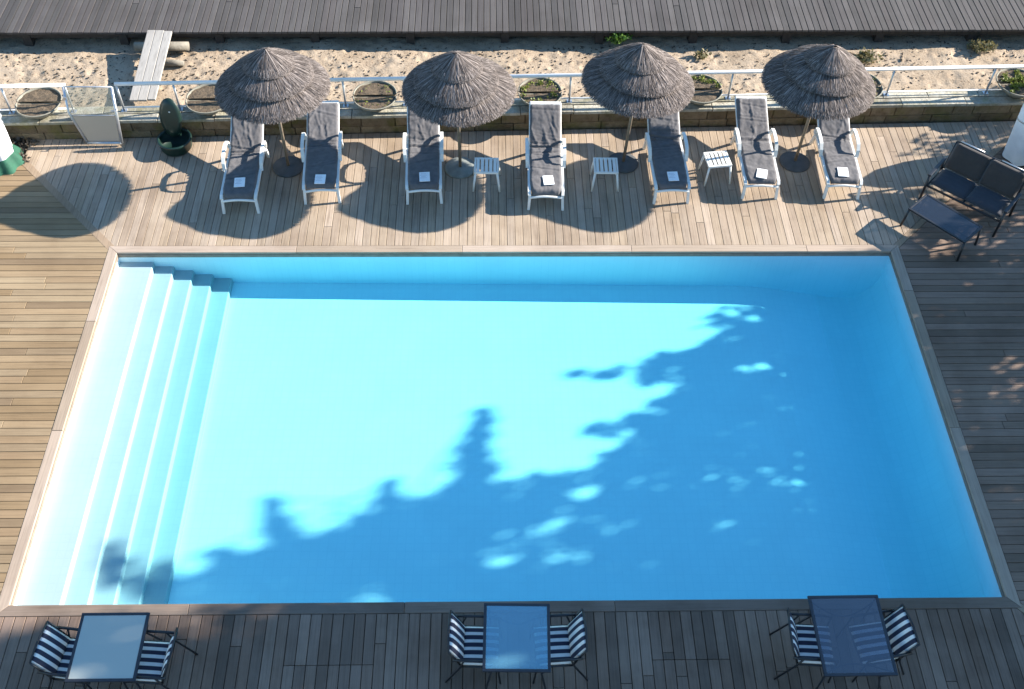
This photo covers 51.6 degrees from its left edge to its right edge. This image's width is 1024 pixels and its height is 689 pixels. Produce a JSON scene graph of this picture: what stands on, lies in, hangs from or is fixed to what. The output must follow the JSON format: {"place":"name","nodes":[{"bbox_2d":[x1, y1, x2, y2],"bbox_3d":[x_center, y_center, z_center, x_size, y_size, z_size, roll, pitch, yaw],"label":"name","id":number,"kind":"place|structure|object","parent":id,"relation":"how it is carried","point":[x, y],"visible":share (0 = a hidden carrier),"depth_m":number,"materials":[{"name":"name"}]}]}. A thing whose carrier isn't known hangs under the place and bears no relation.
{"place":"outdoors","nodes":[
{"label":"outdoors","id":0,"kind":"place"},
{"bbox_2d":[15,141,29,153],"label":"bed soil","id":1,"kind":"structure","parent":0,"point":[22,145],"depth_m":19.62,"materials":[{"name":"black soil"}]},
{"bbox_2d":[10,136,39,161],"bbox_3d":[-9.445,-3.599,19.487,1.399,0.208,0.801,0,51,-1],"label":"plant","id":2,"kind":"object","parent":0,"point":[23,149],"visible":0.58,"depth_m":19.57,"materials":[{"name":"black plant"}]},
{"bbox_2d":[86,128,838,688],"bbox_3d":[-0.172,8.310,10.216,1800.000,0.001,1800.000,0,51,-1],"label":"ground","id":3,"kind":"structure","parent":0,"point":[474,614],"depth_m":13.90,"materials":[{"name":"wood"}]},
{"bbox_2d":[0,165,107,594],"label":"pool deck","id":4,"kind":"structure","parent":3,"relation":"on","point":[53,252],"depth_m":16.97,"materials":[{"name":"brown wood"}]},
{"bbox_2d":[0,113,24,175],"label":"folded parasol","id":5,"kind":"object","parent":4,"relation":"on","point":[11,160],"visible":1,"depth_m":19.04,"materials":[{"name":"white fabric"}]},
{"bbox_2d":[14,256,1001,610],"bbox_3d":[-0.051,1.299,16.498,13.204,1.167,6.424,0,51,-1],"label":"pool basin","id":6,"kind":"object","parent":3,"relation":"in","point":[614,428],"visible":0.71,"depth_m":16.68,"materials":[{"name":"blue liquid"}]},
{"bbox_2d":[0,246,116,611],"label":"pool coping","id":7,"kind":"object","parent":6,"relation":"on","point":[20,550],"visible":1,"depth_m":15.51,"materials":[{"name":"beige stone"}]},
{"bbox_2d":[17,262,233,604],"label":"pool steps","id":8,"kind":"structure","parent":6,"relation":"on","point":[111,527],"depth_m":15.95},
{"bbox_2d":[110,245,896,253],"bbox_3d":[-0.092,-1.624,18.097,13.484,0.042,0.155,0,51,-1],"label":"pool coping","id":9,"kind":"object","parent":6,"relation":"on","point":[507,249],"visible":1,"depth_m":18.07,"materials":[{"name":"beige stone"}]},
{"bbox_2d":[11,253,1004,604],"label":"pool edge trim","id":10,"kind":"structure","parent":6,"relation":"attached to","point":[537,255],"depth_m":17.97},
{"bbox_2d":[0,597,1020,617],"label":"pool coping","id":11,"kind":"object","parent":6,"relation":"on","point":[722,605],"visible":0.93,"depth_m":13.94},
{"bbox_2d":[891,245,1020,606],"bbox_3d":[6.624,0.895,16.161,0.155,0.042,6.704,0,51,-1],"label":"pool coping","id":12,"kind":"object","parent":6,"relation":"on","point":[997,555],"visible":1,"depth_m":15.75,"materials":[{"name":"beige stone"}]},
{"bbox_2d":[0,608,1023,688],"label":"pool deck","id":13,"kind":"structure","parent":3,"relation":"on","point":[970,649],"depth_m":13.56,"materials":[{"name":"brown wood"}]},
{"bbox_2d":[29,621,91,688],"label":"garden chair","id":14,"kind":"object","parent":13,"relation":"on","point":[51,654],"visible":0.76,"depth_m":12.82,"materials":[{"name":"multicoloured fabric"}]},
{"bbox_2d":[64,612,161,688],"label":"glass table","id":15,"kind":"object","parent":13,"relation":"on","point":[107,647],"visible":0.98,"depth_m":12.77,"materials":[{"name":"glass"}]},
{"bbox_2d":[123,627,197,688],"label":"garden chair","id":16,"kind":"object","parent":13,"relation":"on","point":[154,661],"visible":0.85,"depth_m":12.90,"materials":[{"name":"fabric"}]},
{"bbox_2d":[445,610,501,683],"bbox_3d":[-0.475,3.737,13.148,0.705,0.884,0.618,1,51,0],"label":"garden chair","id":17,"kind":"object","parent":13,"relation":"on","point":[464,644],"visible":0.94,"depth_m":13.07,"materials":[{"name":"fabric"}]},
{"bbox_2d":[482,603,550,688],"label":"glass table","id":18,"kind":"object","parent":13,"relation":"on","point":[540,671],"visible":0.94,"depth_m":12.98,"materials":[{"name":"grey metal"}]},
{"bbox_2d":[529,608,587,683],"bbox_3d":[0.593,3.733,13.170,0.705,0.884,0.618,-3,51,-3],"label":"garden chair","id":19,"kind":"object","parent":13,"relation":"on","point":[569,643],"visible":0.98,"depth_m":13.08,"materials":[{"name":"fabric"}]},
{"bbox_2d":[769,608,838,682],"bbox_3d":[3.674,3.736,13.219,0.705,0.884,0.618,3,51,1],"label":"garden chair","id":20,"kind":"object","parent":13,"relation":"on","point":[804,643],"visible":0.94,"depth_m":13.15,"materials":[{"name":"fabric"}]},
{"bbox_2d":[797,595,897,688],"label":"glass table","id":21,"kind":"object","parent":13,"relation":"on","point":[880,675],"visible":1,"depth_m":13.03,"materials":[{"name":"glass"}]},
{"bbox_2d":[835,603,919,682],"bbox_3d":[4.592,3.715,13.252,0.705,0.884,0.618,-6,51,-6],"label":"garden chair","id":22,"kind":"object","parent":13,"relation":"on","point":[869,642],"visible":0.94,"depth_m":13.15,"materials":[{"name":"fabric"}]},
{"bbox_2d":[26,121,1015,245],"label":"pool deck","id":23,"kind":"structure","parent":3,"relation":"on","point":[137,192],"depth_m":18.90,"materials":[{"name":"brown wood"}]},
{"bbox_2d":[157,98,191,156],"bbox_3d":[-6.195,-3.934,19.266,0.630,0.907,0.630,6,51,4],"label":"waste bin","id":24,"kind":"object","parent":23,"relation":"on","point":[174,138],"visible":1,"depth_m":19.38,"materials":[{"name":"green plastic"}]},
{"bbox_2d":[220,116,269,213],"bbox_3d":[-4.761,-3.314,18.869,0.728,0.805,2.022,-1,51,-2],"label":"sun lounger","id":25,"kind":"object","parent":23,"relation":"on","point":[247,147],"visible":0.9,"depth_m":18.76,"materials":[{"name":"white plastic"}]},
{"bbox_2d":[234,177,244,186],"bbox_3d":[-4.739,-2.822,18.434,0.185,0.013,0.235,-4,51,-4],"label":"leaflet","id":26,"kind":"object","parent":25,"relation":"on","point":[239,182],"visible":1,"depth_m":18.42,"materials":[{"name":"white paper"}]},
{"bbox_2d":[214,47,330,177],"bbox_3d":[-4.057,-4.037,18.334,1.962,2.542,1.962,0,51,-1],"label":"thatched parasol","id":27,"kind":"object","parent":23,"relation":"on","point":[267,85],"visible":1,"depth_m":17.44,"materials":[{"name":"beige wicker"}]},
{"bbox_2d":[300,100,343,204],"bbox_3d":[-3.413,-3.489,19.126,0.728,0.661,2.080,-3,51,-3],"label":"sun lounger","id":28,"kind":"object","parent":23,"relation":"on","point":[324,144],"visible":0.97,"depth_m":19.00,"materials":[{"name":"white plastic"}]},
{"bbox_2d":[314,174,325,183],"bbox_3d":[-3.351,-2.889,18.512,0.185,0.013,0.235,0,51,-1],"label":"leaflet","id":29,"kind":"object","parent":28,"relation":"on","point":[320,178],"visible":1,"depth_m":18.51,"materials":[{"name":"white paper"}]},
{"bbox_2d":[403,106,443,204],"bbox_3d":[-1.591,-3.510,19.090,0.728,0.791,2.029,-2,51,-2],"label":"sun lounger","id":30,"kind":"object","parent":23,"relation":"on","point":[423,145],"visible":0.87,"depth_m":18.94,"materials":[{"name":"grey fabric"}]},
{"bbox_2d":[419,172,429,181],"bbox_3d":[-1.533,-2.943,18.586,0.185,0.013,0.235,-3,51,-4],"label":"leaflet","id":31,"kind":"object","parent":30,"relation":"on","point":[424,176],"visible":1,"depth_m":18.58,"materials":[{"name":"white paper"}]},
{"bbox_2d":[401,50,516,178],"bbox_3d":[-0.902,-4.011,18.381,1.960,2.516,1.963,0,51,-1],"label":"thatched parasol","id":32,"kind":"object","parent":23,"relation":"on","point":[457,89],"visible":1,"depth_m":17.48,"materials":[{"name":"beige wicker"}]},
{"bbox_2d":[472,157,500,191],"bbox_3d":[-0.455,-3.048,18.957,0.502,0.431,0.482,1,51,0],"label":"side table","id":33,"kind":"object","parent":23,"relation":"on","point":[476,171],"visible":1,"depth_m":18.79,"materials":[{"name":"white plastic"}]},
{"bbox_2d":[525,101,565,210],"bbox_3d":[0.600,-3.400,19.001,0.728,0.848,2.000,1,51,0],"label":"sun lounger","id":34,"kind":"object","parent":23,"relation":"on","point":[545,149],"visible":1,"depth_m":19.05,"materials":[{"name":"grey fabric"}]},
{"bbox_2d":[542,175,553,184],"bbox_3d":[0.638,-2.880,18.571,0.185,0.013,0.235,-4,51,-4],"label":"leaflet","id":35,"kind":"object","parent":34,"relation":"on","point":[548,179],"visible":1,"depth_m":18.56,"materials":[{"name":"white paper"}]},
{"bbox_2d":[590,157,618,191],"bbox_3d":[1.665,-3.056,18.998,0.502,0.431,0.482,1,51,0],"label":"side table","id":36,"kind":"object","parent":23,"relation":"on","point":[606,171],"visible":1,"depth_m":18.84,"materials":[{"name":"white plastic"}]},
{"bbox_2d":[581,42,694,172],"bbox_3d":[2.121,-4.157,18.517,1.963,2.572,1.962,1,50,-3],"label":"thatched parasol","id":37,"kind":"object","parent":23,"relation":"on","point":[639,80],"visible":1,"depth_m":17.61,"materials":[{"name":"grey wicker"}]},
{"bbox_2d":[642,111,690,203],"bbox_3d":[2.791,-3.529,19.161,0.728,0.820,2.015,-1,51,-2],"label":"sun lounger","id":38,"kind":"object","parent":23,"relation":"on","point":[663,141],"visible":0.81,"depth_m":19.04,"materials":[{"name":"grey fabric"}]},
{"bbox_2d":[667,171,678,180],"bbox_3d":[2.838,-2.966,18.678,0.185,0.013,0.235,-2,51,-3],"label":"leaflet","id":39,"kind":"object","parent":38,"relation":"on","point":[672,176],"visible":1,"depth_m":18.67,"materials":[{"name":"white paper"}]},
{"bbox_2d":[698,150,731,185],"bbox_3d":[3.682,-3.195,19.145,0.502,0.431,0.482,-6,51,-6],"label":"side table","id":40,"kind":"object","parent":23,"relation":"on","point":[725,158],"visible":1,"depth_m":18.98,"materials":[{"name":"white plastic"}]},
{"bbox_2d":[730,96,779,198],"bbox_3d":[4.427,-3.612,19.329,0.728,0.706,2.065,1,51,0],"label":"sun lounger","id":41,"kind":"object","parent":23,"relation":"on","point":[752,134],"visible":1,"depth_m":19.27,"materials":[{"name":"white plastic"}]},
{"bbox_2d":[756,168,767,178],"bbox_3d":[4.423,-3.026,18.753,0.185,0.013,0.235,12,52,8],"label":"leaflet","id":42,"kind":"object","parent":41,"relation":"on","point":[761,173],"visible":1,"depth_m":18.75,"materials":[{"name":"white paper"}]},
{"bbox_2d":[761,44,876,172],"bbox_3d":[5.237,-4.164,18.584,1.965,2.554,1.966,1,51,-2],"label":"thatched parasol","id":43,"kind":"object","parent":23,"relation":"on","point":[833,82],"visible":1,"depth_m":17.70,"materials":[{"name":"grey wicker"}]},
{"bbox_2d":[809,118,862,199],"bbox_3d":[5.913,-3.627,19.321,0.728,0.777,2.036,2,51,0],"label":"sun lounger","id":44,"kind":"object","parent":23,"relation":"on","point":[835,146],"visible":0.73,"depth_m":19.14,"materials":[{"name":"white plastic"}]},
{"bbox_2d":[837,167,848,176],"bbox_3d":[5.876,-3.062,18.808,0.185,0.013,0.235,5,51,3],"label":"leaflet","id":45,"kind":"object","parent":44,"relation":"on","point":[842,171],"visible":1,"depth_m":18.79,"materials":[{"name":"white paper"}]},
{"bbox_2d":[22,133,1023,613],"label":"deck mitre boards","id":46,"kind":"object","parent":3,"relation":"on","point":[72,209],"visible":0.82,"depth_m":18.61,"materials":[{"name":"brown wood"}]},
{"bbox_2d":[899,145,1023,604],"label":"pool deck","id":47,"kind":"structure","parent":3,"relation":"on","point":[970,302],"depth_m":16.97,"materials":[{"name":"brown wood"}]},
{"bbox_2d":[899,193,982,260],"bbox_3d":[7.404,-2.036,18.267,0.600,0.428,1.180,-35,60,-26],"label":"coffee table","id":48,"kind":"object","parent":47,"relation":"on","point":[957,225],"visible":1,"depth_m":18.09,"materials":[{"name":"black metal"}]},
{"bbox_2d":[918,141,1023,236],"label":"garden sofa","id":49,"kind":"object","parent":47,"relation":"on","point":[1000,179],"visible":1,"depth_m":18.48,"materials":[{"name":"fabric"}]},
{"bbox_2d":[1002,104,1023,165],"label":"folded parasol","id":50,"kind":"object","parent":47,"relation":"on","point":[1013,153],"visible":1,"depth_m":19.36,"materials":[{"name":"white fabric"}]},
{"bbox_2d":[309,1,679,18],"bbox_3d":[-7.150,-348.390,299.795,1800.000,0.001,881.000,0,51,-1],"label":"beach","id":51,"kind":"structure","parent":0,"point":[477,8],"depth_m":22.24,"materials":[{"name":"beige sand"}]},
{"bbox_2d":[0,0,1023,45],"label":"boardwalk beams","id":52,"kind":"structure","parent":51,"relation":"on","point":[124,39],"depth_m":21.26,"materials":[{"name":"wood"}]},
{"bbox_2d":[0,0,1023,34],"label":"boardwalk","id":53,"kind":"structure","parent":52,"relation":"on","point":[31,17],"depth_m":21.37,"materials":[{"name":"grey wood"}]},
{"bbox_2d":[0,12,1023,108],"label":"beach sand","id":54,"kind":"structure","parent":0,"point":[66,52],"depth_m":21.09,"materials":[{"name":"beige sand"}]},
{"bbox_2d":[129,30,171,101],"bbox_3d":[-6.901,-5.350,20.282,0.478,0.233,1.943,0,51,-1],"label":"gangplank","id":55,"kind":"object","parent":54,"relation":"on","point":[153,56],"visible":1,"depth_m":20.26,"materials":[{"name":"grey wood"}]},
{"bbox_2d":[134,42,189,50],"bbox_3d":[-6.909,-5.885,20.907,1.056,0.184,0.198,0,51,-1],"label":"log","id":56,"kind":"object","parent":54,"relation":"on","point":[176,46],"visible":0.61,"depth_m":20.84,"materials":[{"name":"beige wood"}]},
{"bbox_2d":[164,59,184,66],"bbox_3d":[-6.793,-5.508,20.694,0.774,0.130,0.130,3,51,1],"label":"log","id":57,"kind":"object","parent":54,"relation":"on","point":[170,62],"visible":0.6,"depth_m":20.64,"materials":[{"name":"beige wood"}]},
{"bbox_2d":[0,88,1023,141],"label":"stone wall","id":58,"kind":"structure","parent":54,"relation":"on","point":[937,107],"depth_m":19.97,"materials":[{"name":"beige stone"}]},
{"bbox_2d":[15,87,61,118],"bbox_3d":[-8.671,-4.370,19.492,0.816,0.246,0.872,-2,51,-2],"label":"planter","id":59,"kind":"object","parent":58,"relation":"on","point":[40,103],"visible":0.98,"depth_m":19.43,"materials":[{"name":"ceramic"}]},
{"bbox_2d":[0,83,76,114],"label":"railing","id":60,"kind":"object","parent":58,"relation":"on","point":[40,85],"visible":0.94,"depth_m":19.12,"materials":[{"name":"white metal"}]},
{"bbox_2d":[62,86,122,143],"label":"gate","id":61,"kind":"structure","parent":58,"relation":"attached to","point":[100,129],"depth_m":19.40,"materials":[{"name":"metal"}]},
{"bbox_2d":[185,84,222,115],"bbox_3d":[-5.604,-4.462,19.619,0.816,0.246,0.872,-2,51,-2],"label":"planter","id":62,"kind":"object","parent":58,"relation":"on","point":[201,100],"visible":0.76,"depth_m":19.52,"materials":[{"name":"ceramic"}]},
{"bbox_2d":[353,81,396,111],"bbox_3d":[-2.546,-4.566,19.730,0.816,0.285,0.872,-2,51,-2],"label":"planter","id":63,"kind":"object","parent":58,"relation":"on","point":[375,96],"visible":0.99,"depth_m":19.69,"materials":[{"name":"ceramic"}]},
{"bbox_2d":[518,78,561,104],"bbox_3d":[0.522,-4.665,19.848,0.816,0.306,0.872,-2,51,-2],"label":"planter","id":64,"kind":"object","parent":58,"relation":"on","point":[539,89],"visible":0.81,"depth_m":19.84,"materials":[{"name":"ceramic"}]},
{"bbox_2d":[114,64,1023,111],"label":"railing","id":65,"kind":"object","parent":58,"relation":"on","point":[554,75],"visible":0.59,"depth_m":19.63,"materials":[{"name":"white metal"}]},
{"bbox_2d":[689,75,722,104],"bbox_3d":[3.554,-4.754,19.975,0.844,0.301,0.872,-2,51,-2],"label":"planter","id":66,"kind":"object","parent":58,"relation":"on","point":[707,90],"visible":0.66,"depth_m":19.91,"materials":[{"name":"ceramic"}]},
{"bbox_2d":[870,74,882,98],"bbox_3d":[6.578,-4.843,20.102,0.835,0.294,0.872,-2,51,-2],"label":"planter","id":67,"kind":"object","parent":58,"relation":"on","point":[879,88],"visible":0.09,"depth_m":20.04,"materials":[{"name":"ceramic"}]},
{"bbox_2d":[996,68,1023,98],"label":"planter","id":68,"kind":"object","parent":58,"relation":"on","point":[1010,82],"visible":0.98,"depth_m":20.18,"materials":[{"name":"ceramic"}]},
{"bbox_2d":[605,31,633,44],"bbox_3d":[2.147,-6.161,21.251,0.584,0.263,0.412,-13,52,-11],"label":"bush","id":69,"kind":"object","parent":54,"relation":"on","point":[617,38],"visible":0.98,"depth_m":21.20,"materials":[{"name":"green plant"}]},
{"bbox_2d":[692,48,711,60],"bbox_3d":[3.796,-5.777,21.129,0.393,0.196,0.268,-14,52,-12],"label":"grass tuft","id":70,"kind":"object","parent":54,"relation":"on","point":[702,55],"visible":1,"depth_m":21.12,"materials":[{"name":"green plant"}]},
{"bbox_2d":[854,47,883,63],"bbox_3d":[7.100,-5.715,21.059,0.664,0.252,0.486,0,51,-1],"label":"grass tuft","id":71,"kind":"object","parent":54,"relation":"on","point":[862,56],"visible":0.95,"depth_m":21.01,"materials":[{"name":"green plant"}]},
{"bbox_2d":[967,38,998,52],"bbox_3d":[9.469,-6.017,21.351,0.595,0.264,0.496,0,51,-1],"label":"grass tuft","id":72,"kind":"object","parent":54,"relation":"on","point":[984,45],"visible":1,"depth_m":21.31,"materials":[{"name":"green plant"}]},
{"bbox_2d":[1,40,1022,105],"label":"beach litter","id":73,"kind":"object","parent":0,"point":[95,70],"visible":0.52,"depth_m":20.90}
]}

